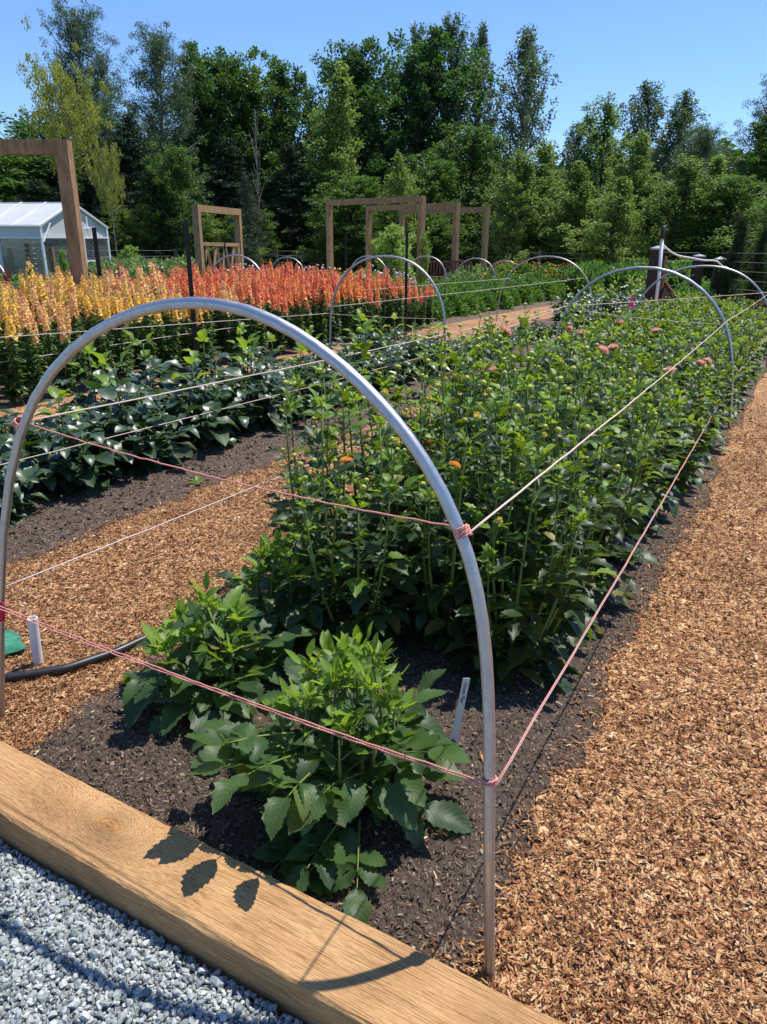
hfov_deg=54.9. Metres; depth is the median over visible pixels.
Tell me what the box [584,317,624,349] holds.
dahlia plant
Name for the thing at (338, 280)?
snapdragon plant
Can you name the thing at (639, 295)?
dahlia plant
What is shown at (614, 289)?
dahlia plant
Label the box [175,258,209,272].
garden shrub
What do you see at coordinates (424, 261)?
vine
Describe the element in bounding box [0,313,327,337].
twine
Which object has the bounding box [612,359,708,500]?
dahlia plant
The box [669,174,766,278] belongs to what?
tree
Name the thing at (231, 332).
snapdragon plant
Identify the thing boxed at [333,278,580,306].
twine
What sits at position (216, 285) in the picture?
snapdragon plant
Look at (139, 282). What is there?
snapdragon plant
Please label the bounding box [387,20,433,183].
tree
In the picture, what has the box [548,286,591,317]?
dahlia plant
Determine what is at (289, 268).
snapdragon plant
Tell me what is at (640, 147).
tree
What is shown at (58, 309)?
snapdragon plant
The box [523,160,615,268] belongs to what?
tree
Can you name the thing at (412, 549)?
dahlia plant
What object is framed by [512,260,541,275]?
flowering plant
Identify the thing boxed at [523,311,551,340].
dahlia plant
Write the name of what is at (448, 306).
bedding plant
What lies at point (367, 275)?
snapdragon plant
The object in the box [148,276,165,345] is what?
snapdragon plant
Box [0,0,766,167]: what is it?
sky
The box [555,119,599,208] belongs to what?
tree
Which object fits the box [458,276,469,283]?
bedding plant
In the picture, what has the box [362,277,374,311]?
snapdragon plant
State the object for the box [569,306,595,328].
dahlia plant
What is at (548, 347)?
dahlia plant
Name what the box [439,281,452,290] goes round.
bedding plant
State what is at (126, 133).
conifer
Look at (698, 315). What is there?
dahlia plant
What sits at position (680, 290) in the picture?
bedding plant
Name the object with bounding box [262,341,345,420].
dahlia plant
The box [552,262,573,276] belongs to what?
flowering plant
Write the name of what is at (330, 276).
snapdragon plant
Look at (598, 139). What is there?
tree
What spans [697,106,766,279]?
tree
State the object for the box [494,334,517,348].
dahlia plant
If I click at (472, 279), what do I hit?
bedding plant
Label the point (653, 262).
fence post
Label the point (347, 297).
snapdragon plant
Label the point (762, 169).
tree
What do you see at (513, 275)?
flowering plant
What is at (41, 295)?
snapdragon plant
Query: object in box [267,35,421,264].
tree
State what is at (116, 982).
gravel path
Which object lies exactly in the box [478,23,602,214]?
tree
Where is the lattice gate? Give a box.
[203,242,240,272]
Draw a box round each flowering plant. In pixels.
[0,272,34,282]
[12,277,44,288]
[88,268,106,276]
[102,267,121,273]
[114,269,145,281]
[142,265,167,275]
[143,268,169,279]
[353,265,382,278]
[376,268,415,287]
[393,271,417,282]
[480,261,513,278]
[487,261,521,277]
[497,270,521,281]
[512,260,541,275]
[522,267,549,281]
[529,262,558,277]
[544,270,562,278]
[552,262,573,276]
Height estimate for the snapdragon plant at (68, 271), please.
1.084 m
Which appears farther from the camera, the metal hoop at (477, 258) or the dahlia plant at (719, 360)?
the metal hoop at (477, 258)
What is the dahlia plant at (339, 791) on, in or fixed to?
on the garden bed at (506, 811)
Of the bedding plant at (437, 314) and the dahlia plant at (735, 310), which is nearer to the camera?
the dahlia plant at (735, 310)
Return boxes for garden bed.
[0,298,578,405]
[0,317,623,563]
[22,347,766,972]
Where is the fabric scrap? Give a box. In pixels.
[5,629,27,654]
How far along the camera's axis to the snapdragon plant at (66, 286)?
8.68 m
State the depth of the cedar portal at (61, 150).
9.32 m
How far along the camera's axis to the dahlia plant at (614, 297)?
14.99 m
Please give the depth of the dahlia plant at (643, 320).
6.85 m
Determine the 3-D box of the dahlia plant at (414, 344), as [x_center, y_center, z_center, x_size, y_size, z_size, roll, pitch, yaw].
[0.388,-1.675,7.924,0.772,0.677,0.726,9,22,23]
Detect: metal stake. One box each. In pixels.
[92,227,101,277]
[183,221,198,357]
[204,245,206,271]
[224,242,226,267]
[345,234,346,274]
[404,232,407,333]
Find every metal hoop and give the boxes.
[0,297,494,978]
[211,254,259,270]
[272,257,303,269]
[329,255,445,374]
[352,256,385,267]
[408,256,446,278]
[456,258,495,276]
[496,256,592,320]
[552,266,733,428]
[635,265,766,372]
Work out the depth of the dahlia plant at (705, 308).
7.11 m
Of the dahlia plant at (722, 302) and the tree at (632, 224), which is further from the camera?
the tree at (632, 224)
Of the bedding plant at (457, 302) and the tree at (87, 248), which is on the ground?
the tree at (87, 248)
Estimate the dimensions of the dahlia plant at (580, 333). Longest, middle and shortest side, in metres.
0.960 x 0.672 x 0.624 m
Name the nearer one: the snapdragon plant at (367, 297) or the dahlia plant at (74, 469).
the dahlia plant at (74, 469)
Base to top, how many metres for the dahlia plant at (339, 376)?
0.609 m
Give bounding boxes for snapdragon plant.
[0,278,23,343]
[0,283,36,391]
[0,289,19,376]
[0,294,29,405]
[2,281,32,343]
[4,267,11,288]
[13,270,39,326]
[14,294,47,399]
[15,257,51,366]
[17,282,52,383]
[36,302,78,391]
[39,284,81,379]
[41,274,57,307]
[44,269,70,283]
[44,272,65,335]
[45,285,63,349]
[47,296,80,368]
[49,264,73,301]
[53,269,86,361]
[58,270,85,287]
[59,272,83,327]
[63,278,87,360]
[74,335,88,381]
[76,270,107,377]
[80,273,112,362]
[81,278,109,363]
[83,282,115,380]
[102,266,133,360]
[104,286,133,380]
[107,266,128,290]
[109,263,134,352]
[110,294,133,369]
[118,263,124,276]
[121,276,156,366]
[126,274,153,347]
[128,264,145,354]
[129,288,151,357]
[132,288,157,373]
[134,263,153,334]
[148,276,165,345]
[149,258,170,352]
[149,292,180,372]
[156,280,177,352]
[157,284,181,360]
[162,264,186,289]
[167,274,186,356]
[167,277,190,362]
[169,266,185,293]
[174,290,203,367]
[180,263,196,289]
[181,274,200,344]
[183,261,199,275]
[184,269,204,289]
[188,287,212,351]
[193,278,216,361]
[194,273,205,288]
[195,263,213,318]
[199,276,218,338]
[205,268,227,348]
[212,265,227,281]
[214,265,226,311]
[214,279,230,352]
[219,278,242,362]
[225,264,243,336]
[229,263,242,287]
[230,273,251,339]
[234,261,246,272]
[237,268,262,355]
[243,267,262,340]
[246,273,257,329]
[246,279,267,356]
[259,265,272,339]
[260,266,281,288]
[262,271,270,291]
[264,280,284,346]
[264,284,288,353]
[265,262,284,277]
[269,259,280,274]
[269,266,278,304]
[276,277,291,338]
[280,259,292,281]
[281,274,297,344]
[283,272,298,313]
[284,280,306,350]
[290,260,298,272]
[292,281,310,324]
[293,268,309,329]
[296,276,312,347]
[299,267,319,318]
[300,265,310,279]
[300,273,318,335]
[306,266,327,344]
[317,281,334,337]
[320,267,332,283]
[322,281,341,343]
[324,267,337,310]
[332,275,344,335]
[336,269,348,313]
[337,277,353,340]
[343,277,354,328]
[346,270,361,310]
[347,276,362,334]
[355,273,370,332]
[358,262,370,322]
[361,285,380,336]
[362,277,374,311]
[364,275,382,331]
[376,268,386,328]
[382,266,397,332]
[390,276,404,329]
[401,278,411,323]
[403,283,418,329]
[411,284,428,326]
[424,283,433,326]
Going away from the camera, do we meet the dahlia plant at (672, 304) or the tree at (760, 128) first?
the dahlia plant at (672, 304)
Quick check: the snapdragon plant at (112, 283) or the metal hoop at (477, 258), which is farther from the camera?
the metal hoop at (477, 258)
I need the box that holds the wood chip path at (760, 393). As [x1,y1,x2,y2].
[0,303,766,1023]
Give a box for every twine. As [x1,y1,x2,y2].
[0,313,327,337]
[0,319,293,362]
[0,354,432,464]
[0,606,485,783]
[0,609,485,786]
[6,414,432,586]
[30,423,449,526]
[32,306,566,420]
[270,278,509,297]
[328,313,430,318]
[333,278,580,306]
[442,299,583,350]
[471,296,764,531]
[497,381,731,781]
[576,292,766,305]
[579,310,722,324]
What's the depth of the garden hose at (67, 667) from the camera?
2.52 m
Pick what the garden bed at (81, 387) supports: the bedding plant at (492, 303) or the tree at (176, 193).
the bedding plant at (492, 303)
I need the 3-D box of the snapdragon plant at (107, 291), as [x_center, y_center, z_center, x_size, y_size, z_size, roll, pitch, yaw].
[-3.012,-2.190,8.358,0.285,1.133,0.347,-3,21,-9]
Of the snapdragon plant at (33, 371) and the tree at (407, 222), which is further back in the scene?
the tree at (407, 222)
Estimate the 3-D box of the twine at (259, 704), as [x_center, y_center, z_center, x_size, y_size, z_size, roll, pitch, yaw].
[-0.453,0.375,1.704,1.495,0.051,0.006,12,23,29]
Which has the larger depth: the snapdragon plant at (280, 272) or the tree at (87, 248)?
the tree at (87, 248)
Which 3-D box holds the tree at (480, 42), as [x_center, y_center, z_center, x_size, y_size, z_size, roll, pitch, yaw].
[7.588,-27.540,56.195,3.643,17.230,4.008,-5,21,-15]
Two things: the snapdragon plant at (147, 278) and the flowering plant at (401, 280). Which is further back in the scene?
the flowering plant at (401, 280)
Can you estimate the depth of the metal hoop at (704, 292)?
5.80 m
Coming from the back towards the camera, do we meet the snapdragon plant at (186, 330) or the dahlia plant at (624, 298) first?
the dahlia plant at (624, 298)
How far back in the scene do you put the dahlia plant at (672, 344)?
5.08 m
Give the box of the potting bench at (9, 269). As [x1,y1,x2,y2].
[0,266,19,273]
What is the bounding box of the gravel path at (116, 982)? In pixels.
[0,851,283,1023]
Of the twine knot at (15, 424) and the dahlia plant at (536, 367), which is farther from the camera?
the dahlia plant at (536, 367)
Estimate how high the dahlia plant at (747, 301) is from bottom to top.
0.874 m
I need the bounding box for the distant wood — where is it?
[16,138,750,262]
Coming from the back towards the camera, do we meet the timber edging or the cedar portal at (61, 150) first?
the cedar portal at (61, 150)
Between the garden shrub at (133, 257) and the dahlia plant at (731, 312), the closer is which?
the dahlia plant at (731, 312)
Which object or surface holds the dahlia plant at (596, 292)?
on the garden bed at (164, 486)
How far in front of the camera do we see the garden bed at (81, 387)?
9.87 m
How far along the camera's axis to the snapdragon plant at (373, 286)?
11.86 m
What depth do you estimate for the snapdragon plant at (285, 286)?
10.26 m
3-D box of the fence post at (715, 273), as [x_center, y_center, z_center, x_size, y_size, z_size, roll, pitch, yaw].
[7.075,-4.671,15.741,0.220,1.481,0.220,4,21,9]
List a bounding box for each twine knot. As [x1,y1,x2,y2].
[12,416,21,429]
[452,524,472,539]
[481,775,497,787]
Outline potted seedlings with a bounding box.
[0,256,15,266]
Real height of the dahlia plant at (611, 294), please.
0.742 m
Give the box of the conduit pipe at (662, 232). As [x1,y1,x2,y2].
[654,225,665,308]
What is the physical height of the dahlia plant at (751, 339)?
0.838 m
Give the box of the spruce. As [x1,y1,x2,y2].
[213,171,278,275]
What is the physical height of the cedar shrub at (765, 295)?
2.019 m
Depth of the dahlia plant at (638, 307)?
8.23 m
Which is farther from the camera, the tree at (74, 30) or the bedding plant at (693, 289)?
the tree at (74, 30)
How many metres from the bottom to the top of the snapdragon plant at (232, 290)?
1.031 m
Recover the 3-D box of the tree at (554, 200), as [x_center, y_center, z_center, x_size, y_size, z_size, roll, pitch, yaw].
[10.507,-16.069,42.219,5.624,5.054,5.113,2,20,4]
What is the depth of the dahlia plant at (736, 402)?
6.11 m
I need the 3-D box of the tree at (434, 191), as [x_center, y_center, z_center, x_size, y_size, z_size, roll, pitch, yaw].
[2.708,-15.936,39.915,5.815,6.224,5.287,-1,20,-5]
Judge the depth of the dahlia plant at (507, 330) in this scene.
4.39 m
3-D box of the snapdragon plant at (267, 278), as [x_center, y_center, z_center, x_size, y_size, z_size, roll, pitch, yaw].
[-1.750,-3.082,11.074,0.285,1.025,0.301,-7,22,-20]
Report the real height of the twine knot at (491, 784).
0.018 m
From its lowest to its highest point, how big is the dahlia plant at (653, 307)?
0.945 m
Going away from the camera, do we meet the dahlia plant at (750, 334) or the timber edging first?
the timber edging
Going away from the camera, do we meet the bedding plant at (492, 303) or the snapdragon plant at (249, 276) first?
the snapdragon plant at (249, 276)
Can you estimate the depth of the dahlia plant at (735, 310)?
8.89 m
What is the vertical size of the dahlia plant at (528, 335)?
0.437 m
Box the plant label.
[450,678,469,743]
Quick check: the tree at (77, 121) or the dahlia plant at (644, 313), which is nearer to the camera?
the dahlia plant at (644, 313)
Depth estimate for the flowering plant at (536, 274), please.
22.98 m
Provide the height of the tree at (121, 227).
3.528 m
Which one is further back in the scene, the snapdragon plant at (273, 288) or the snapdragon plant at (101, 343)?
the snapdragon plant at (273, 288)
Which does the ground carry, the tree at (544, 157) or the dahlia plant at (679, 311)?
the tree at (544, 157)
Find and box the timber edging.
[0,741,563,1023]
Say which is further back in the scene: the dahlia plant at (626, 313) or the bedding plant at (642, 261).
the bedding plant at (642, 261)
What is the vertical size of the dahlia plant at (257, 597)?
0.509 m
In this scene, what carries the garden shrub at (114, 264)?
on the ground
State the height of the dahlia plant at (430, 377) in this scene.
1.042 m
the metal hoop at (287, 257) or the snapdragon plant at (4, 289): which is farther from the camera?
the metal hoop at (287, 257)
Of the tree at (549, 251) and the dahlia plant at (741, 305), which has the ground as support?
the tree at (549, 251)
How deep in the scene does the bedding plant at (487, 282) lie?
20.73 m
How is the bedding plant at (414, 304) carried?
on the garden bed at (81, 387)
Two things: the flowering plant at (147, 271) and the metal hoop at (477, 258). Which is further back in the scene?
the metal hoop at (477, 258)
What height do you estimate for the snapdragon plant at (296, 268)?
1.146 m
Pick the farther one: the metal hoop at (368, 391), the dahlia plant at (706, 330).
the dahlia plant at (706, 330)
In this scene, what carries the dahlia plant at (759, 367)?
on the garden bed at (506, 811)
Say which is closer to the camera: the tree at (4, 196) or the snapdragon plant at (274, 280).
the snapdragon plant at (274, 280)
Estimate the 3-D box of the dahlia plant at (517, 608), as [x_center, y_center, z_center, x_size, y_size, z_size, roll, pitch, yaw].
[0.458,0.152,2.384,0.525,0.988,0.526,14,24,33]
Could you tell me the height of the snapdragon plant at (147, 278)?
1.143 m
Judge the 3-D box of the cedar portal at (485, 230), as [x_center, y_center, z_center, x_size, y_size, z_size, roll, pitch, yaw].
[2.484,-11.442,31.979,0.194,3.181,5.407,-15,25,-36]
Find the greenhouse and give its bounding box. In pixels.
[0,202,111,273]
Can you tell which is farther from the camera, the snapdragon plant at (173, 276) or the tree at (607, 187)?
the tree at (607, 187)
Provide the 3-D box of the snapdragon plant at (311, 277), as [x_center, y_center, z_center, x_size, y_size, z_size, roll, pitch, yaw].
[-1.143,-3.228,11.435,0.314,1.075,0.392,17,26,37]
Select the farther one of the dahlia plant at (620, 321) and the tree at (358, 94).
the tree at (358, 94)
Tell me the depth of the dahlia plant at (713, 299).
10.54 m
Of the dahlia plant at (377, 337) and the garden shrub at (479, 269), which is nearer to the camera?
the dahlia plant at (377, 337)
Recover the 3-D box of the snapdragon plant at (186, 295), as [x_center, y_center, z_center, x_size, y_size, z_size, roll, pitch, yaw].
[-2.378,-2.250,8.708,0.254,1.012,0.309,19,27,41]
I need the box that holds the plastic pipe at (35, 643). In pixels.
[27,616,43,666]
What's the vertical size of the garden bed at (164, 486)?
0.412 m
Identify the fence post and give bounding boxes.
[643,246,667,310]
[689,254,705,290]
[710,257,725,294]
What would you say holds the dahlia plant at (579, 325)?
on the garden bed at (506, 811)
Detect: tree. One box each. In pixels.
[0,107,188,217]
[0,134,90,253]
[0,193,28,275]
[0,200,37,272]
[10,60,147,188]
[16,12,110,191]
[37,0,151,228]
[42,197,64,248]
[48,185,60,252]
[50,239,105,257]
[85,123,125,255]
[99,205,144,258]
[104,203,170,260]
[112,19,214,230]
[122,38,279,238]
[133,140,221,263]
[143,188,221,257]
[171,45,311,253]
[175,213,255,271]
[208,215,270,272]
[225,207,291,268]
[240,50,329,258]
[249,109,263,233]
[255,210,317,273]
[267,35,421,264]
[275,59,376,267]
[280,194,335,269]
[291,76,424,234]
[292,217,357,272]
[301,170,407,272]
[337,210,374,271]
[355,23,500,203]
[365,151,438,277]
[372,188,395,245]
[383,154,482,275]
[383,213,472,275]
[385,190,431,275]
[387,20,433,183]
[403,11,479,172]
[417,122,526,265]
[451,192,506,268]
[465,18,512,205]
[469,148,554,270]
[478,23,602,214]
[489,191,532,266]
[501,203,544,264]
[507,138,573,264]
[518,184,597,264]
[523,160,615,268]
[525,216,568,266]
[551,91,634,231]
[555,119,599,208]
[556,176,667,265]
[569,182,629,263]
[572,197,649,262]
[589,78,700,222]
[602,181,663,258]
[603,128,671,257]
[612,88,723,222]
[621,153,725,262]
[640,180,681,260]
[648,154,746,281]
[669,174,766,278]
[670,122,737,218]
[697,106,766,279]
[700,74,766,192]
[707,188,766,282]
[709,136,766,277]
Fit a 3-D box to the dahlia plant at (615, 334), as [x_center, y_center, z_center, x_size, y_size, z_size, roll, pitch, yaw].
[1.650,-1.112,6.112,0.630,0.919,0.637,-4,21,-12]
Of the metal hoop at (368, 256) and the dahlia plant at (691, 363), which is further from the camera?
the metal hoop at (368, 256)
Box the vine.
[416,232,432,282]
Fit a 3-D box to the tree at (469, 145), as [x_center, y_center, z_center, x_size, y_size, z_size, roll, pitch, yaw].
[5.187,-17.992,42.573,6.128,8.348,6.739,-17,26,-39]
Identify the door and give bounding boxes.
[82,226,95,264]
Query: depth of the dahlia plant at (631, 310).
7.40 m
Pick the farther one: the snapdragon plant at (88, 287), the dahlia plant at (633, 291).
the dahlia plant at (633, 291)
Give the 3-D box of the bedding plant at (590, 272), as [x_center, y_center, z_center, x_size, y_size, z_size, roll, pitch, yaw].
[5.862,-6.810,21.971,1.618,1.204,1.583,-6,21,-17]
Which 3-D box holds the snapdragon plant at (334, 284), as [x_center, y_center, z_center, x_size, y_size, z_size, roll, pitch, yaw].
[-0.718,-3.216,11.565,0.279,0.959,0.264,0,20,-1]
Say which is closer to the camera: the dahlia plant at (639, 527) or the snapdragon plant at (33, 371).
the dahlia plant at (639, 527)
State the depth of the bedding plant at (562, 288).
21.50 m
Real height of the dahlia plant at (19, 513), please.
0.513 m
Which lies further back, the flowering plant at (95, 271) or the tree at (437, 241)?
the tree at (437, 241)
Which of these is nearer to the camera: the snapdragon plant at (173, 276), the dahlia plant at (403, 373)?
the dahlia plant at (403, 373)
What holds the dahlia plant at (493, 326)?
on the garden bed at (506, 811)
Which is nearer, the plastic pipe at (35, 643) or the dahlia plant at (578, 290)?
the plastic pipe at (35, 643)
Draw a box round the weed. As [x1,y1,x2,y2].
[189,475,203,483]
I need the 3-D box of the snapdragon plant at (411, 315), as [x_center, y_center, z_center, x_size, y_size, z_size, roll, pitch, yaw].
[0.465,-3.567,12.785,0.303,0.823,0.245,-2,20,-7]
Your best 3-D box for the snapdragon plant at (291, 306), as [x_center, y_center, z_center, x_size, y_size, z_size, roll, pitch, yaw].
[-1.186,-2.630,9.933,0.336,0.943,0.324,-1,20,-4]
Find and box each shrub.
[56,249,69,273]
[87,261,116,271]
[89,255,120,265]
[103,256,131,267]
[116,255,147,263]
[117,245,143,261]
[117,256,158,269]
[128,262,159,273]
[133,256,179,274]
[152,257,175,270]
[166,257,184,269]
[170,254,194,263]
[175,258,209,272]
[369,223,415,278]
[440,267,479,280]
[463,263,489,273]
[471,271,483,278]
[709,212,751,304]
[736,225,766,314]
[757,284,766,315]
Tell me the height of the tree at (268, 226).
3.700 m
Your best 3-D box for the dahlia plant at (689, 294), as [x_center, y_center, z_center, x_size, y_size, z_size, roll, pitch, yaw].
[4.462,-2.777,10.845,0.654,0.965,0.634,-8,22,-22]
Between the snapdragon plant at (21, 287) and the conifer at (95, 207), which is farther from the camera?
the conifer at (95, 207)
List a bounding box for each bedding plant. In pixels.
[407,295,424,319]
[410,286,448,320]
[416,282,430,290]
[424,281,443,290]
[425,277,444,285]
[434,289,455,317]
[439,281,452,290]
[441,288,469,316]
[445,281,480,314]
[446,275,464,283]
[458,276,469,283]
[463,282,475,288]
[464,275,478,286]
[469,280,482,289]
[472,290,486,312]
[477,288,497,310]
[479,274,494,280]
[480,278,492,284]
[483,281,514,309]
[485,275,502,281]
[486,280,502,285]
[498,273,512,282]
[502,277,513,284]
[505,285,521,305]
[506,277,534,304]
[522,275,535,283]
[523,282,538,302]
[531,284,546,301]
[533,276,558,300]
[543,275,562,298]
[545,275,567,298]
[558,262,606,298]
[577,259,597,265]
[580,260,609,272]
[594,267,623,293]
[604,261,644,294]
[605,261,623,270]
[624,259,645,265]
[630,256,648,270]
[632,272,646,289]
[644,261,691,288]
[667,255,703,282]
[673,285,692,299]
[680,285,697,292]
[692,289,724,306]
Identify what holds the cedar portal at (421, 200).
on the ground
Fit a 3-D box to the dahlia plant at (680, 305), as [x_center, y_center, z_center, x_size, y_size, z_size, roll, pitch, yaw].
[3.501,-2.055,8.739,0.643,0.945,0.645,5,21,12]
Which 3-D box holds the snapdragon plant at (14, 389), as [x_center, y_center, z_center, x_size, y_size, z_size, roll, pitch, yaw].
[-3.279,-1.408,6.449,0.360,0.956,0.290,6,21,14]
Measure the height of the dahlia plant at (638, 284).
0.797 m
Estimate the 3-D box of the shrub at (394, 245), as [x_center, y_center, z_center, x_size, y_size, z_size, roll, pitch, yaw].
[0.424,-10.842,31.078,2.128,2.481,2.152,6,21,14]
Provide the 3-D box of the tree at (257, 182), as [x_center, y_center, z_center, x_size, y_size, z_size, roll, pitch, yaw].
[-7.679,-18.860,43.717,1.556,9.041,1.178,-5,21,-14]
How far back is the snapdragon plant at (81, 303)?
7.47 m
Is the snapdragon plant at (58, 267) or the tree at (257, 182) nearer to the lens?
the snapdragon plant at (58, 267)
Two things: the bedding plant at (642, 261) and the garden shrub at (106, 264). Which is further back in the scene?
the bedding plant at (642, 261)
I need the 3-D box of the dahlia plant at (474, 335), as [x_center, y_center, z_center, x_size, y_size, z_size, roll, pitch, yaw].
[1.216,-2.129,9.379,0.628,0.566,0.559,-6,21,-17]
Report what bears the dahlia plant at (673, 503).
on the garden bed at (506, 811)
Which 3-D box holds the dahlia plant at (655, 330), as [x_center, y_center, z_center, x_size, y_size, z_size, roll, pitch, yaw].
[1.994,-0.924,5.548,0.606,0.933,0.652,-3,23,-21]
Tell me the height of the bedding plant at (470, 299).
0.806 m
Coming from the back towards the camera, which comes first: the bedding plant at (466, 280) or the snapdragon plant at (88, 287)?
the bedding plant at (466, 280)
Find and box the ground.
[22,265,766,300]
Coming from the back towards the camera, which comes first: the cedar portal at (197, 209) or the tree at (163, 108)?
the tree at (163, 108)
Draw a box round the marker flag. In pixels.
[628,295,633,307]
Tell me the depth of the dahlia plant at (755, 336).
8.69 m
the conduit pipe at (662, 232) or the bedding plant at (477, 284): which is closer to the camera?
the conduit pipe at (662, 232)
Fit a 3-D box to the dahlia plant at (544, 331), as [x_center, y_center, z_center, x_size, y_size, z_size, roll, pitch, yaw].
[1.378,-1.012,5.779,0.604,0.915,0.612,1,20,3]
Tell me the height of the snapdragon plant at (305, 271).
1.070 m
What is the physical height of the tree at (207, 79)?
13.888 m
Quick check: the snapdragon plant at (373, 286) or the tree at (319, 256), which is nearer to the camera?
the snapdragon plant at (373, 286)
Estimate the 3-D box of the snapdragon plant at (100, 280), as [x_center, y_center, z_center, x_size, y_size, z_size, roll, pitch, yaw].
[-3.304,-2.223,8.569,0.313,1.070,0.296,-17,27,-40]
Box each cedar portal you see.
[0,139,88,291]
[191,204,243,272]
[325,196,425,281]
[366,202,460,272]
[399,207,489,268]
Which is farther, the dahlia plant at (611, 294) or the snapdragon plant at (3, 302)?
the dahlia plant at (611, 294)
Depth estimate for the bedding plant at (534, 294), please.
19.67 m
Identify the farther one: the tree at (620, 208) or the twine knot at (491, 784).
the tree at (620, 208)
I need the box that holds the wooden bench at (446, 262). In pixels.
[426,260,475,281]
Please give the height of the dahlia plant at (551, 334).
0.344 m
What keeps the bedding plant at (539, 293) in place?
on the garden bed at (81, 387)
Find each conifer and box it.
[0,179,122,276]
[23,138,155,271]
[56,112,183,258]
[102,162,219,270]
[192,137,287,270]
[244,142,343,272]
[307,159,383,271]
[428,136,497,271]
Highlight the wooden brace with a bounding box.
[659,280,682,304]
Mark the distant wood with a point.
(739, 150)
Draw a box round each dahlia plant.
[0,386,143,500]
[0,409,60,469]
[0,433,14,441]
[0,449,49,524]
[28,350,202,477]
[36,341,144,434]
[85,329,216,431]
[121,571,316,744]
[139,350,263,449]
[158,329,255,405]
[184,621,472,924]
[186,336,312,432]
[195,528,354,671]
[203,322,287,401]
[242,331,305,381]
[260,368,422,665]
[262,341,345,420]
[263,379,390,611]
[272,327,414,580]
[275,355,371,408]
[278,325,329,377]
[314,308,406,393]
[329,344,372,361]
[335,315,407,361]
[345,346,457,518]
[362,329,421,384]
[366,313,419,353]
[366,375,490,619]
[384,324,449,379]
[385,380,528,669]
[388,365,480,542]
[403,327,487,509]
[409,345,566,606]
[414,323,464,370]
[417,323,535,514]
[421,323,440,347]
[423,324,496,479]
[441,335,469,362]
[443,404,620,694]
[444,325,545,439]
[447,339,586,570]
[449,308,535,425]
[449,366,624,648]
[451,356,545,490]
[456,322,502,358]
[467,302,551,435]
[485,340,601,489]
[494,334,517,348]
[506,325,537,344]
[508,346,660,608]
[509,323,554,438]
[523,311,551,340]
[523,323,595,395]
[528,322,555,338]
[528,332,623,503]
[530,303,621,448]
[530,323,596,392]
[538,296,629,449]
[545,322,566,334]
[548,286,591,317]
[548,345,641,466]
[551,309,571,320]
[551,312,612,354]
[551,322,624,360]
[553,368,679,568]
[562,328,624,418]
[568,289,590,308]
[568,332,633,408]
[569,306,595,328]
[569,341,678,541]
[573,302,600,323]
[574,285,600,311]
[582,287,625,320]
[582,339,661,452]
[583,301,609,323]
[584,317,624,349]
[587,285,607,306]
[591,306,642,343]
[593,313,657,388]
[593,379,697,522]
[594,332,680,426]
[596,305,655,357]
[598,285,628,318]
[598,311,676,366]
[601,284,622,301]
[602,280,624,297]
[610,329,694,426]
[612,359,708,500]
[614,302,657,330]
[615,296,641,312]
[615,318,669,359]
[618,300,657,326]
[619,275,642,296]
[621,289,643,306]
[621,307,676,342]
[622,278,645,293]
[622,324,683,385]
[630,280,644,300]
[632,306,682,343]
[634,289,643,304]
[635,314,713,382]
[637,300,674,322]
[642,327,711,411]
[643,306,684,330]
[644,297,678,312]
[645,359,726,483]
[650,306,700,332]
[651,318,715,352]
[651,340,735,451]
[656,301,703,330]
[659,302,720,344]
[662,290,700,313]
[662,297,700,318]
[667,357,735,464]
[669,302,714,319]
[672,335,737,435]
[676,292,706,317]
[676,304,731,340]
[677,288,701,303]
[678,341,742,428]
[681,321,716,348]
[685,299,731,335]
[686,308,732,334]
[689,327,752,415]
[692,297,725,313]
[700,294,721,306]
[700,302,747,326]
[708,330,756,412]
[709,317,761,395]
[709,323,754,394]
[714,298,746,322]
[715,302,737,325]
[719,296,756,312]
[719,309,766,377]
[720,307,766,378]
[721,315,766,387]
[723,295,756,311]
[724,298,751,322]
[731,302,766,358]
[734,310,765,368]
[743,305,766,360]
[751,307,766,356]
[754,305,766,348]
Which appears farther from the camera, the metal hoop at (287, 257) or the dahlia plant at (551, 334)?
the metal hoop at (287, 257)
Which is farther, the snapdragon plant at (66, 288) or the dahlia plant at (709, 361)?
the snapdragon plant at (66, 288)
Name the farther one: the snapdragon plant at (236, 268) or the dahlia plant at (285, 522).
the snapdragon plant at (236, 268)
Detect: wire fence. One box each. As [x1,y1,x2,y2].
[6,247,590,277]
[668,252,766,309]
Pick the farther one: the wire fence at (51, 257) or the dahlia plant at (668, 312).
the wire fence at (51, 257)
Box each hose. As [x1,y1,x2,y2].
[5,537,371,681]
[663,244,727,267]
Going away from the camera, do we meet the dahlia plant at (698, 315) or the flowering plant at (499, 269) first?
the dahlia plant at (698, 315)
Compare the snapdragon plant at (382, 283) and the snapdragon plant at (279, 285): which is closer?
the snapdragon plant at (279, 285)
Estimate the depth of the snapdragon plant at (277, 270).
11.57 m
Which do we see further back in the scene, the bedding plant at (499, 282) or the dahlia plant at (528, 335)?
the bedding plant at (499, 282)
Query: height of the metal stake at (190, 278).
1.812 m
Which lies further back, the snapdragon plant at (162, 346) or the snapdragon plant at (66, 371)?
the snapdragon plant at (162, 346)
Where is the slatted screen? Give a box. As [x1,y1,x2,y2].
[24,242,52,276]
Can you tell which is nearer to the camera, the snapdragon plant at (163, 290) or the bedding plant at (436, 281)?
the snapdragon plant at (163, 290)
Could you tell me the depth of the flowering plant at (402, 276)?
23.41 m

